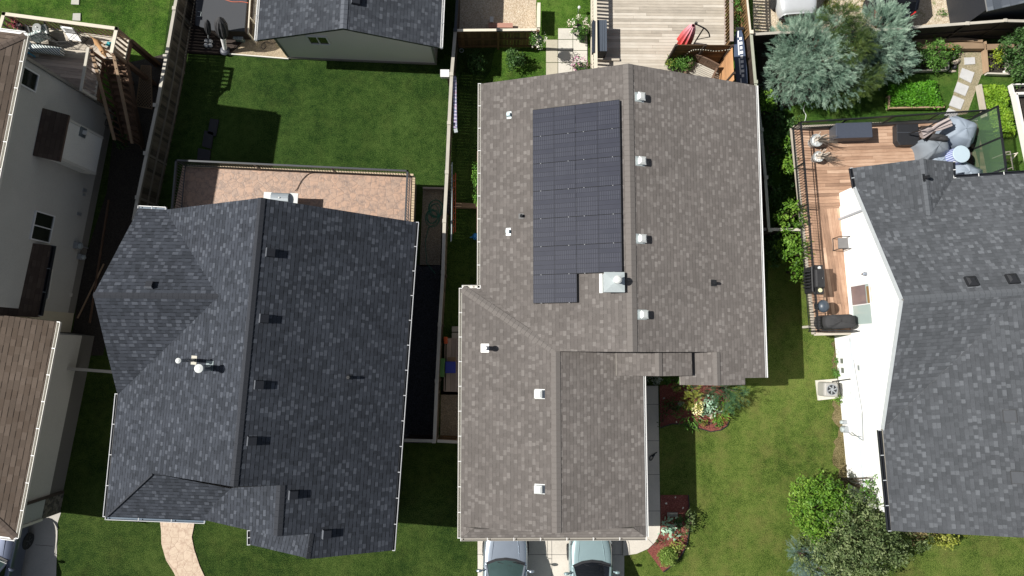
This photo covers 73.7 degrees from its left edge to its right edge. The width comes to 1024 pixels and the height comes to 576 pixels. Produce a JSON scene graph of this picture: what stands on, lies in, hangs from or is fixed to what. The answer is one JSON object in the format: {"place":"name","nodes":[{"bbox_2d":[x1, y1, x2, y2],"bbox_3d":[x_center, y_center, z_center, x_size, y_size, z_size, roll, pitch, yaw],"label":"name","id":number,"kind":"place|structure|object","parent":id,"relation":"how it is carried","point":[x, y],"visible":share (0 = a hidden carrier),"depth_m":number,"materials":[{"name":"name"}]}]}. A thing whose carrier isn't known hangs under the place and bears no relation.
{"place":"outdoors","nodes":[
{"label":"outdoors","id":0,"kind":"place"},
{"bbox_2d":[21,512,60,575],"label":"driveway","id":1,"kind":"structure","parent":0,"point":[39,560],"depth_m":29.28,"materials":[{"name":"concrete"}]},
{"bbox_2d":[0,526,33,575],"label":"pickup truck","id":2,"kind":"object","parent":1,"relation":"on","point":[12,555],"visible":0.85,"depth_m":28.31,"materials":[{"name":"paint"}]},
{"bbox_2d":[0,0,169,116],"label":"lawn","id":3,"kind":"structure","parent":0,"point":[142,23],"depth_m":31.47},
{"bbox_2d":[0,12,160,111],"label":"raised deck","id":4,"kind":"structure","parent":3,"relation":"on","point":[74,67],"depth_m":28.68,"materials":[{"name":"brown wood"}]},
{"bbox_2d":[27,21,57,44],"bbox_3d":[-19.557,-10.598,28.279,0.756,0.998,0.693,-20,85,-3],"label":"patio chair","id":5,"kind":"object","parent":4,"relation":"on","point":[43,32],"visible":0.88,"depth_m":28.17,"materials":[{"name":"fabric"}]},
{"bbox_2d":[28,43,64,55],"bbox_3d":[-19.493,-9.939,28.440,1.551,0.338,0.338,8,85,0],"label":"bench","id":6,"kind":"object","parent":4,"relation":"on","point":[46,49],"visible":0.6,"depth_m":28.31,"materials":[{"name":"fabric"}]},
{"bbox_2d":[136,65,152,108],"bbox_3d":[-16.446,-9.031,30.594,0.784,0.645,1.794,10,85,0],"label":"lattice panel","id":7,"kind":"object","parent":4,"relation":"attached to","point":[148,71],"visible":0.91,"depth_m":30.61,"materials":[{"name":"brown wood"}]},
{"bbox_2d":[118,54,163,110],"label":"soil","id":8,"kind":"structure","parent":3,"relation":"on","point":[156,73],"depth_m":31.23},
{"bbox_2d":[232,19,286,57],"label":"gravel","id":9,"kind":"structure","parent":0,"point":[249,47],"depth_m":31.45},
{"bbox_2d":[146,0,455,209],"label":"lawn","id":10,"kind":"structure","parent":0,"point":[334,113],"depth_m":31.21,"materials":[{"name":"plant"}]},
{"bbox_2d":[132,0,195,219],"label":"wood fence","id":11,"kind":"object","parent":10,"relation":"on","point":[166,104],"visible":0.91,"depth_m":30.10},
{"bbox_2d":[187,4,241,55],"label":"deck","id":12,"kind":"structure","parent":10,"relation":"on","point":[198,36],"depth_m":31.32,"materials":[{"name":"brown wood"}]},
{"bbox_2d":[214,17,229,54],"bbox_3d":[-12.880,-11.198,30.309,0.556,2.031,1.134,43,86,3],"label":"patio umbrella","id":13,"kind":"object","parent":12,"relation":"on","point":[221,27],"visible":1,"depth_m":29.89,"materials":[{"name":"grey fabric"}]},
{"bbox_2d":[195,0,253,39],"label":"covered tub","id":14,"kind":"object","parent":12,"relation":"on","point":[234,14],"visible":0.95,"depth_m":30.57,"materials":[{"name":"grey plastic"}]},
{"bbox_2d":[171,159,416,221],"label":"raised patio","id":15,"kind":"structure","parent":10,"relation":"on","point":[387,195],"depth_m":29.16,"materials":[{"name":"brick"}]},
{"bbox_2d":[264,192,298,202],"bbox_3d":[-9.577,-3.635,28.550,1.446,1.085,0.638,0,85,-1],"label":"gas grill","id":16,"kind":"object","parent":15,"relation":"on","point":[290,197],"visible":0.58,"depth_m":28.18,"materials":[{"name":"metal"}]},
{"bbox_2d":[254,0,444,64],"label":"detached garage","id":17,"kind":"structure","parent":10,"relation":"on","point":[396,31],"depth_m":28.68,"materials":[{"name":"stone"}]},
{"bbox_2d":[403,265,440,442],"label":"gravel","id":18,"kind":"structure","parent":0,"point":[419,416],"depth_m":30.29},
{"bbox_2d":[420,190,443,265],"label":"gravel","id":19,"kind":"structure","parent":0,"point":[432,252],"depth_m":30.80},
{"bbox_2d":[440,389,457,435],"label":"gravel","id":20,"kind":"structure","parent":0,"point":[449,417],"depth_m":30.07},
{"bbox_2d":[444,338,458,391],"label":"side deck","id":21,"kind":"structure","parent":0,"point":[452,351],"depth_m":30.05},
{"bbox_2d":[438,32,494,394],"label":"lawn","id":22,"kind":"structure","parent":0,"point":[461,257],"depth_m":31.03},
{"bbox_2d":[432,32,457,442],"bbox_3d":[-2.892,-2.373,29.889,0.227,1.818,17.812,2,85,-1],"label":"wood fence","id":23,"kind":"object","parent":22,"relation":"on","point":[438,379],"visible":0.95,"depth_m":29.36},
{"bbox_2d":[453,76,457,132],"bbox_3d":[-2.485,-7.976,29.850,0.180,0.375,2.549,-2,85,-1],"label":"ladder","id":24,"kind":"object","parent":23,"relation":"hanging from","point":[455,103],"visible":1,"depth_m":29.69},
{"bbox_2d":[467,50,487,78],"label":"shrub","id":25,"kind":"object","parent":22,"relation":"on","point":[473,59],"visible":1,"depth_m":30.86,"materials":[{"name":"green plant"}]},
{"bbox_2d":[459,0,535,28],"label":"gravel","id":26,"kind":"structure","parent":0,"point":[476,14],"depth_m":31.78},
{"bbox_2d":[56,5,1023,575],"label":"ground","id":27,"kind":"structure","parent":0,"point":[92,541],"depth_m":29.50,"materials":[{"name":"plant"}]},
{"bbox_2d":[0,28,113,540],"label":"tall house","id":28,"kind":"structure","parent":27,"relation":"on","point":[55,131],"depth_m":26.78,"materials":[{"name":"grey"}]},
{"bbox_2d":[21,66,39,92],"bbox_3d":[-18.084,-7.820,25.503,0.128,0.998,0.722,4,85,-1],"label":"window","id":29,"kind":"structure","parent":28,"relation":"in","point":[30,79],"depth_m":25.63,"materials":[{"name":"glass"}]},
{"bbox_2d":[29,210,55,243],"bbox_3d":[-18.841,-2.438,27.390,0.191,1.159,1.166,2,85,-1],"label":"window","id":30,"kind":"structure","parent":28,"relation":"in","point":[43,223],"depth_m":27.37,"materials":[{"name":"glass"}]},
{"bbox_2d":[71,108,154,355],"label":"soil","id":31,"kind":"structure","parent":27,"relation":"on","point":[125,167],"depth_m":30.62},
{"bbox_2d":[88,200,109,322],"bbox_3d":[-18.375,-1.210,30.393,0.070,0.070,5.548,6,85,0],"label":"timber edging","id":32,"kind":"object","parent":31,"relation":"on","point":[100,254],"visible":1,"depth_m":30.39,"materials":[{"name":"brown wood"}]},
{"bbox_2d":[89,47,144,148],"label":"stairs","id":33,"kind":"structure","parent":27,"relation":"on","point":[128,122],"depth_m":29.41,"materials":[{"name":"brown wood"}]},
{"bbox_2d":[160,522,203,575],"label":"path","id":34,"kind":"structure","parent":27,"relation":"on","point":[177,544],"depth_m":29.35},
{"bbox_2d":[93,198,418,558],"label":"dark roofed house","id":35,"kind":"structure","parent":27,"relation":"on","point":[258,351],"depth_m":24.80,"materials":[{"name":"grey"}]},
{"bbox_2d":[457,63,767,540],"bbox_3d":[4.088,0.718,27.832,12.484,5.570,18.542,0,85,-1],"label":"bungalow","id":36,"kind":"object","parent":27,"relation":"on","point":[620,251],"visible":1,"depth_m":26.80,"materials":[{"name":"beige"}]},
{"bbox_2d":[623,386,659,555],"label":"path","id":37,"kind":"structure","parent":27,"relation":"on","point":[630,547],"depth_m":29.89,"materials":[{"name":"concrete"}]},
{"bbox_2d":[757,46,908,114],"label":"soil","id":38,"kind":"structure","parent":27,"relation":"on","point":[762,59],"depth_m":31.71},
{"bbox_2d":[758,87,777,114],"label":"shrub","id":39,"kind":"object","parent":38,"relation":"on","point":[769,99],"visible":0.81,"depth_m":30.52,"materials":[{"name":"green plant"}]},
{"bbox_2d":[758,2,874,111],"bbox_3d":[13.634,-10.196,30.270,5.077,3.417,4.642,0,85,-1],"label":"juniper","id":40,"kind":"object","parent":38,"relation":"on","point":[811,67],"visible":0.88,"depth_m":29.92,"materials":[{"name":"green plant"}]},
{"bbox_2d":[753,27,910,49],"bbox_3d":[14.154,-11.269,30.991,6.957,1.708,0.158,-2,85,-1],"label":"cross fence","id":41,"kind":"object","parent":38,"relation":"on","point":[761,40],"visible":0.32,"depth_m":30.64,"materials":[{"name":"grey wood"}]},
{"bbox_2d":[815,0,881,67],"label":"juniper","id":42,"kind":"object","parent":38,"relation":"on","point":[862,46],"visible":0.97,"depth_m":29.06,"materials":[{"name":"green plant"}]},
{"bbox_2d":[843,0,921,89],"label":"juniper","id":43,"kind":"object","parent":38,"relation":"on","point":[901,40],"visible":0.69,"depth_m":29.95,"materials":[{"name":"green plant"}]},
{"bbox_2d":[910,51,946,69],"bbox_3d":[19.436,-10.681,31.891,1.875,0.001,1.148,0,85,-1],"label":"garden bed","id":44,"kind":"object","parent":27,"relation":"on","point":[922,67],"visible":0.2,"depth_m":31.86,"materials":[{"name":"soil"}]},
{"bbox_2d":[921,35,954,74],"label":"shrub","id":45,"kind":"object","parent":44,"relation":"on","point":[935,57],"visible":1,"depth_m":31.10,"materials":[{"name":"green plant"}]},
{"bbox_2d":[909,37,982,42],"bbox_3d":[20.061,-11.448,31.636,3.423,0.200,0.260,0,85,-1],"label":"timber border","id":46,"kind":"object","parent":27,"relation":"on","point":[960,39],"visible":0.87,"depth_m":31.55,"materials":[{"name":"beige wood"}]},
{"bbox_2d":[909,42,983,50],"bbox_3d":[20.138,-11.216,31.716,3.441,0.250,0.325,0,85,-1],"label":"timber border","id":47,"kind":"object","parent":27,"relation":"on","point":[969,46],"visible":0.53,"depth_m":31.61,"materials":[{"name":"beige wood"}]},
{"bbox_2d":[892,18,1023,44],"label":"dark fence","id":48,"kind":"object","parent":27,"relation":"on","point":[993,29],"visible":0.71,"depth_m":30.86,"materials":[{"name":"brown wood"}]},
{"bbox_2d":[995,25,1023,82],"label":"shrub","id":49,"kind":"object","parent":27,"relation":"on","point":[1015,55],"visible":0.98,"depth_m":30.90,"materials":[{"name":"green plant"}]},
{"bbox_2d":[478,540,623,575],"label":"driveway","id":50,"kind":"structure","parent":0,"point":[548,565],"depth_m":29.58,"materials":[{"name":"concrete"}]},
{"bbox_2d":[476,541,534,575],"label":"parked car","id":51,"kind":"object","parent":50,"relation":"on","point":[505,558],"visible":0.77,"depth_m":28.55,"materials":[{"name":"silver metal"}]},
{"bbox_2d":[564,541,620,575],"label":"parked car","id":52,"kind":"object","parent":50,"relation":"on","point":[589,558],"visible":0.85,"depth_m":28.55,"materials":[{"name":"teal paint"}]},
{"bbox_2d":[482,0,756,83],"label":"lawn","id":53,"kind":"structure","parent":0,"point":[555,15],"depth_m":31.73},
{"bbox_2d":[457,28,539,49],"bbox_3d":[-0.626,-11.181,30.731,3.658,1.810,0.170,-1,85,-1],"label":"brown fence","id":54,"kind":"object","parent":53,"relation":"on","point":[502,39],"visible":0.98,"depth_m":30.61,"materials":[{"name":"beige wood"}]},
{"bbox_2d":[505,45,525,71],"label":"shrub","id":55,"kind":"object","parent":53,"relation":"on","point":[512,57],"visible":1,"depth_m":30.86,"materials":[{"name":"green plant"}]},
{"bbox_2d":[546,28,586,74],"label":"path","id":56,"kind":"structure","parent":53,"relation":"on","point":[560,54],"depth_m":31.62,"materials":[{"name":"concrete"}]},
{"bbox_2d":[566,14,591,36],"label":"shrub","id":57,"kind":"object","parent":56,"relation":"on","point":[576,30],"visible":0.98,"depth_m":30.93,"materials":[{"name":"white plant"}]},
{"bbox_2d":[726,0,743,35],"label":"vine","id":58,"kind":"object","parent":53,"relation":"on","point":[737,2],"visible":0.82,"depth_m":30.70,"materials":[{"name":"green plant"}]},
{"bbox_2d":[734,27,746,83],"bbox_3d":[10.193,-9.919,30.438,0.537,0.264,3.449,0,85,-1],"label":"paddle board","id":59,"kind":"object","parent":53,"relation":"on","point":[740,63],"visible":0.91,"depth_m":30.42,"materials":[{"name":"blue plastic"}]},
{"bbox_2d":[733,0,753,41],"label":"wood fence","id":60,"kind":"object","parent":53,"relation":"on","point":[747,20],"visible":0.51,"depth_m":30.50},
{"bbox_2d":[744,34,771,234],"bbox_3d":[10.784,-6.715,30.483,0.220,1.848,8.859,-3,85,-1],"label":"wood fence","id":61,"kind":"object","parent":53,"relation":"on","point":[750,62],"visible":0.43,"depth_m":29.76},
{"bbox_2d":[591,0,733,78],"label":"deck","id":62,"kind":"structure","parent":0,"point":[645,33],"depth_m":31.27,"materials":[{"name":"beige wood"}]},
{"bbox_2d":[592,20,606,57],"bbox_3d":[3.881,-11.144,30.640,0.692,0.925,1.601,0,85,-1],"label":"storage bench","id":63,"kind":"object","parent":62,"relation":"on","point":[601,38],"visible":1,"depth_m":30.38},
{"bbox_2d":[674,52,695,72],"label":"shrub","id":64,"kind":"object","parent":62,"relation":"on","point":[682,64],"visible":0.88,"depth_m":30.34,"materials":[{"name":"green plant"}]},
{"bbox_2d":[677,21,709,44],"bbox_3d":[7.962,-10.986,29.921,1.276,2.525,0.774,21,85,1],"label":"cantilever umbrella","id":65,"kind":"object","parent":62,"relation":"on","point":[686,35],"visible":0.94,"depth_m":29.61,"materials":[{"name":"fabric"}]},
{"bbox_2d":[665,44,735,80],"bbox_3d":[8.255,-9.602,30.118,2.550,1.920,1.579,0,85,-1],"label":"privacy screen","id":66,"kind":"object","parent":62,"relation":"on","point":[724,59],"visible":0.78,"depth_m":29.96,"materials":[{"name":"brown wood"}]},
{"bbox_2d":[684,53,719,77],"bbox_3d":[8.436,-9.716,30.573,1.274,1.040,0.890,25,85,1],"label":"garden bench","id":67,"kind":"object","parent":62,"relation":"on","point":[697,69],"visible":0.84,"depth_m":30.62,"materials":[{"name":"grey wood"}]},
{"bbox_2d":[624,231,1023,575],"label":"lawn","id":68,"kind":"structure","parent":0,"point":[736,475],"depth_m":30.04,"materials":[{"name":"plant"}]},
{"bbox_2d":[647,495,688,570],"bbox_3d":[6.917,10.635,29.744,1.620,0.050,3.458,15,85,0],"label":"garden bed","id":69,"kind":"object","parent":68,"relation":"on","point":[677,503],"visible":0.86,"depth_m":29.75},
{"bbox_2d":[657,546,679,568],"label":"ball shrub","id":70,"kind":"object","parent":69,"relation":"on","point":[665,558],"visible":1,"depth_m":29.22,"materials":[{"name":"green plant"}]},
{"bbox_2d":[660,383,729,430],"bbox_3d":[8.082,5.230,30.255,3.090,0.050,2.246,0,85,-1],"label":"garden bed","id":71,"kind":"object","parent":68,"relation":"on","point":[666,392],"visible":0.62,"depth_m":30.22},
{"bbox_2d":[671,383,704,411],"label":"shrub","id":72,"kind":"object","parent":71,"relation":"on","point":[687,392],"visible":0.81,"depth_m":29.69,"materials":[{"name":"yellow plant"}]},
{"bbox_2d":[674,396,708,433],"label":"ornamental grass","id":73,"kind":"object","parent":71,"relation":"on","point":[689,423],"depth_m":29.87,"materials":[{"name":"green plant"}]},
{"bbox_2d":[691,382,749,416],"bbox_3d":[9.034,4.577,29.503,2.561,1.898,1.971,0,85,-1],"label":"evergreen shrub","id":74,"kind":"object","parent":71,"relation":"on","point":[724,388],"visible":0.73,"depth_m":29.49,"materials":[{"name":"green plant"}]},
{"bbox_2d":[763,225,799,269],"bbox_3d":[11.806,-1.862,30.502,1.921,0.998,1.801,42,86,3],"label":"shrub","id":75,"kind":"object","parent":68,"relation":"on","point":[770,248],"visible":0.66,"depth_m":30.40,"materials":[{"name":"green plant"}]},
{"bbox_2d":[774,231,814,268],"bbox_3d":[12.351,-1.576,29.912,1.601,2.114,1.856,-39,87,-4],"label":"shrub","id":76,"kind":"object","parent":68,"relation":"on","point":[790,244],"visible":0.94,"depth_m":29.45,"materials":[{"name":"green plant"}]},
{"bbox_2d":[785,258,803,283],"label":"shrub","id":77,"kind":"object","parent":68,"relation":"on","point":[799,273],"visible":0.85,"depth_m":29.83,"materials":[{"name":"green plant"}]},
{"bbox_2d":[786,532,842,575],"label":"spruce","id":78,"kind":"object","parent":68,"relation":"on","point":[797,564],"visible":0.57,"depth_m":28.80,"materials":[{"name":"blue plant"}]},
{"bbox_2d":[784,469,860,548],"bbox_3d":[12.538,8.925,28.449,2.862,3.141,2.954,41,85,3],"label":"bush","id":79,"kind":"object","parent":68,"relation":"on","point":[826,499],"visible":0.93,"depth_m":27.63,"materials":[{"name":"green plant"}]},
{"bbox_2d":[815,379,840,399],"bbox_3d":[14.062,4.501,30.389,1.028,0.100,0.879,-6,85,-1],"label":"concrete pad","id":80,"kind":"object","parent":68,"relation":"on","point":[822,397],"visible":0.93,"depth_m":30.35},
{"bbox_2d":[818,379,849,396],"bbox_3d":[14.046,4.345,29.823,1.013,1.035,0.815,0,85,-1],"label":"air conditioner","id":81,"kind":"object","parent":80,"relation":"on","point":[827,389],"visible":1,"depth_m":29.64,"materials":[{"name":"white metal"}]},
{"bbox_2d":[794,484,935,575],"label":"bush","id":82,"kind":"object","parent":68,"relation":"on","point":[834,546],"visible":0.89,"depth_m":27.48,"materials":[{"name":"green plant"}]},
{"bbox_2d":[824,159,1023,537],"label":"white house","id":83,"kind":"structure","parent":68,"relation":"on","point":[930,356],"depth_m":26.01,"materials":[{"name":"grey"}]},
{"bbox_2d":[849,282,873,325],"bbox_3d":[14.436,0.689,28.188,0.119,1.620,1.697,-1,85,-1],"label":"patio door","id":84,"kind":"structure","parent":83,"relation":"in","point":[860,294],"depth_m":28.14,"materials":[{"name":"white metal"}]},
{"bbox_2d":[921,533,967,550],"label":"shrub","id":85,"kind":"object","parent":68,"relation":"on","point":[948,543],"visible":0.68,"depth_m":29.06,"materials":[{"name":"yellow plant"}]},
{"bbox_2d":[832,400,852,506],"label":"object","id":86,"kind":"structure","parent":0,"point":[839,460],"depth_m":30.19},
{"bbox_2d":[841,474,881,502],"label":"shrub","id":87,"kind":"object","parent":86,"relation":"on","point":[848,480],"visible":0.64,"depth_m":27.99,"materials":[{"name":"green plant"}]},
{"bbox_2d":[753,0,949,35],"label":"gravel","id":88,"kind":"structure","parent":0,"point":[765,18],"depth_m":32.05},
{"bbox_2d":[770,0,816,20],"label":"parked car","id":89,"kind":"object","parent":88,"relation":"on","point":[792,8],"visible":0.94,"depth_m":31.07,"materials":[{"name":"white metal"}]},
{"bbox_2d":[862,0,919,25],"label":"parked car","id":90,"kind":"object","parent":88,"relation":"on","point":[912,7],"visible":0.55,"depth_m":31.01,"materials":[{"name":"black paint"}]},
{"bbox_2d":[946,0,1023,22],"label":"shed","id":91,"kind":"structure","parent":88,"relation":"on","point":[959,11],"depth_m":30.48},
{"bbox_2d":[761,70,1023,227],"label":"lawn","id":92,"kind":"structure","parent":0,"point":[875,105],"depth_m":31.61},
{"bbox_2d":[763,128,791,174],"bbox_3d":[11.791,-6.112,30.895,1.948,1.288,2.324,41,85,3],"label":"shrub","id":93,"kind":"object","parent":92,"relation":"on","point":[769,156],"visible":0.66,"depth_m":30.65,"materials":[{"name":"green plant"}]},
{"bbox_2d":[766,162,793,210],"bbox_3d":[11.784,-4.589,30.746,2.098,1.080,2.290,0,85,-1],"label":"shrub","id":94,"kind":"object","parent":92,"relation":"on","point":[772,192],"visible":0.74,"depth_m":30.63,"materials":[{"name":"green plant"}]},
{"bbox_2d":[761,98,802,141],"bbox_3d":[12.092,-7.427,31.011,2.124,1.123,2.080,20,85,1],"label":"shrub","id":95,"kind":"object","parent":92,"relation":"on","point":[775,119],"visible":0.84,"depth_m":30.85,"materials":[{"name":"green plant"}]},
{"bbox_2d":[773,197,810,235],"bbox_3d":[12.147,-2.910,30.037,1.739,2.101,1.692,-41,87,-4],"label":"shrub","id":96,"kind":"object","parent":92,"relation":"on","point":[795,223],"visible":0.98,"depth_m":29.48,"materials":[{"name":"green plant"}]},
{"bbox_2d":[831,59,890,107],"bbox_3d":[15.298,-9.001,30.462,1.873,2.466,2.409,34,85,2],"label":"juniper","id":97,"kind":"object","parent":92,"relation":"on","point":[875,75],"visible":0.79,"depth_m":29.91,"materials":[{"name":"green plant"}]},
{"bbox_2d":[786,109,988,335],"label":"cedar deck","id":98,"kind":"structure","parent":92,"relation":"on","point":[822,184],"depth_m":29.70,"materials":[{"name":"brown wood"}]},
{"bbox_2d":[803,265,824,293],"bbox_3d":[12.667,-0.323,28.756,0.684,1.085,1.220,0,85,-1],"label":"smoker grill","id":99,"kind":"object","parent":98,"relation":"on","point":[814,278],"visible":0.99,"depth_m":28.38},
{"bbox_2d":[808,132,837,147],"bbox_3d":[13.412,-6.374,29.462,1.077,0.900,0.578,0,85,-1],"label":"driftwood planter","id":100,"kind":"object","parent":98,"relation":"on","point":[815,140],"visible":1,"depth_m":29.47,"materials":[{"name":"wood"}]},
{"bbox_2d":[814,314,855,329],"bbox_3d":[13.592,1.426,28.675,1.386,1.058,0.658,0,85,-1],"label":"covered grill","id":101,"kind":"object","parent":98,"relation":"on","point":[829,322],"visible":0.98,"depth_m":28.20,"materials":[{"name":"black fabric"}]},
{"bbox_2d":[829,122,872,142],"bbox_3d":[14.677,-6.742,29.626,1.584,0.680,0.727,0,85,-1],"label":"storage box","id":102,"kind":"object","parent":98,"relation":"on","point":[853,132],"visible":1,"depth_m":29.30,"materials":[{"name":"plastic"}]},
{"bbox_2d":[892,124,918,146],"bbox_3d":[17.192,-6.657,29.816,0.979,0.365,0.953,0,85,-1],"label":"ottoman box","id":103,"kind":"object","parent":98,"relation":"on","point":[902,137],"visible":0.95,"depth_m":29.66,"materials":[{"name":"black plastic"}]},
{"bbox_2d":[910,139,949,159],"bbox_3d":[18.233,-6.070,29.531,1.379,0.859,1.058,-15,85,-2],"label":"covered chair","id":104,"kind":"object","parent":98,"relation":"on","point":[925,149],"visible":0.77,"depth_m":29.27,"materials":[{"name":"grey fabric"}]},
{"bbox_2d":[908,115,952,138],"bbox_3d":[17.809,-6.742,28.799,1.400,1.432,0.502,-21,85,-3],"label":"folded parasol","id":105,"kind":"object","parent":98,"relation":"on","point":[925,132],"visible":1,"depth_m":28.71,"materials":[{"name":"beige fabric"}]},
{"bbox_2d":[935,116,976,149],"bbox_3d":[19.302,-6.729,29.505,1.438,1.064,1.326,19,85,1],"label":"covered chair","id":106,"kind":"object","parent":98,"relation":"on","point":[961,131],"visible":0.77,"depth_m":29.10,"materials":[{"name":"grey fabric"}]},
{"bbox_2d":[944,145,969,164],"bbox_3d":[19.044,-5.636,29.425,0.800,1.015,0.796,0,85,-1],"label":"round table","id":107,"kind":"object","parent":98,"relation":"on","point":[960,154],"visible":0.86,"depth_m":28.93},
{"bbox_2d":[956,162,982,174],"bbox_3d":[19.576,-4.959,29.503,1.572,0.753,0.950,24,85,1],"label":"covered chair","id":108,"kind":"object","parent":98,"relation":"on","point":[965,168],"visible":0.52,"depth_m":29.20,"materials":[{"name":"grey fabric"}]},
{"bbox_2d":[968,105,1007,171],"bbox_3d":[20.226,-5.485,28.996,0.074,1.880,4.009,-4,85,-1],"label":"glass screen","id":109,"kind":"object","parent":98,"relation":"on","point":[998,138],"visible":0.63,"depth_m":28.22,"materials":[{"name":"black"}]},
{"bbox_2d":[885,80,944,109],"bbox_3d":[18.532,-8.920,31.335,2.751,0.508,1.450,0,85,-1],"label":"vegetable bed","id":110,"kind":"object","parent":92,"relation":"on","point":[903,96],"visible":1,"depth_m":31.28,"materials":[{"name":"green plant"}]},
{"bbox_2d":[982,84,1015,137],"bbox_3d":[22.336,-8.156,31.329,1.285,0.576,2.739,-7,85,-2],"label":"vegetable bed","id":111,"kind":"object","parent":92,"relation":"on","point":[996,94],"visible":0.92,"depth_m":31.26,"materials":[{"name":"green plant"}]},
{"bbox_2d":[1010,92,1023,158],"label":"timber border","id":112,"kind":"object","parent":92,"relation":"on","point":[1017,111],"visible":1,"depth_m":31.36,"materials":[{"name":"white paint"}]},
{"bbox_2d":[949,51,982,114],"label":"gravel","id":113,"kind":"structure","parent":0,"point":[976,67],"depth_m":31.86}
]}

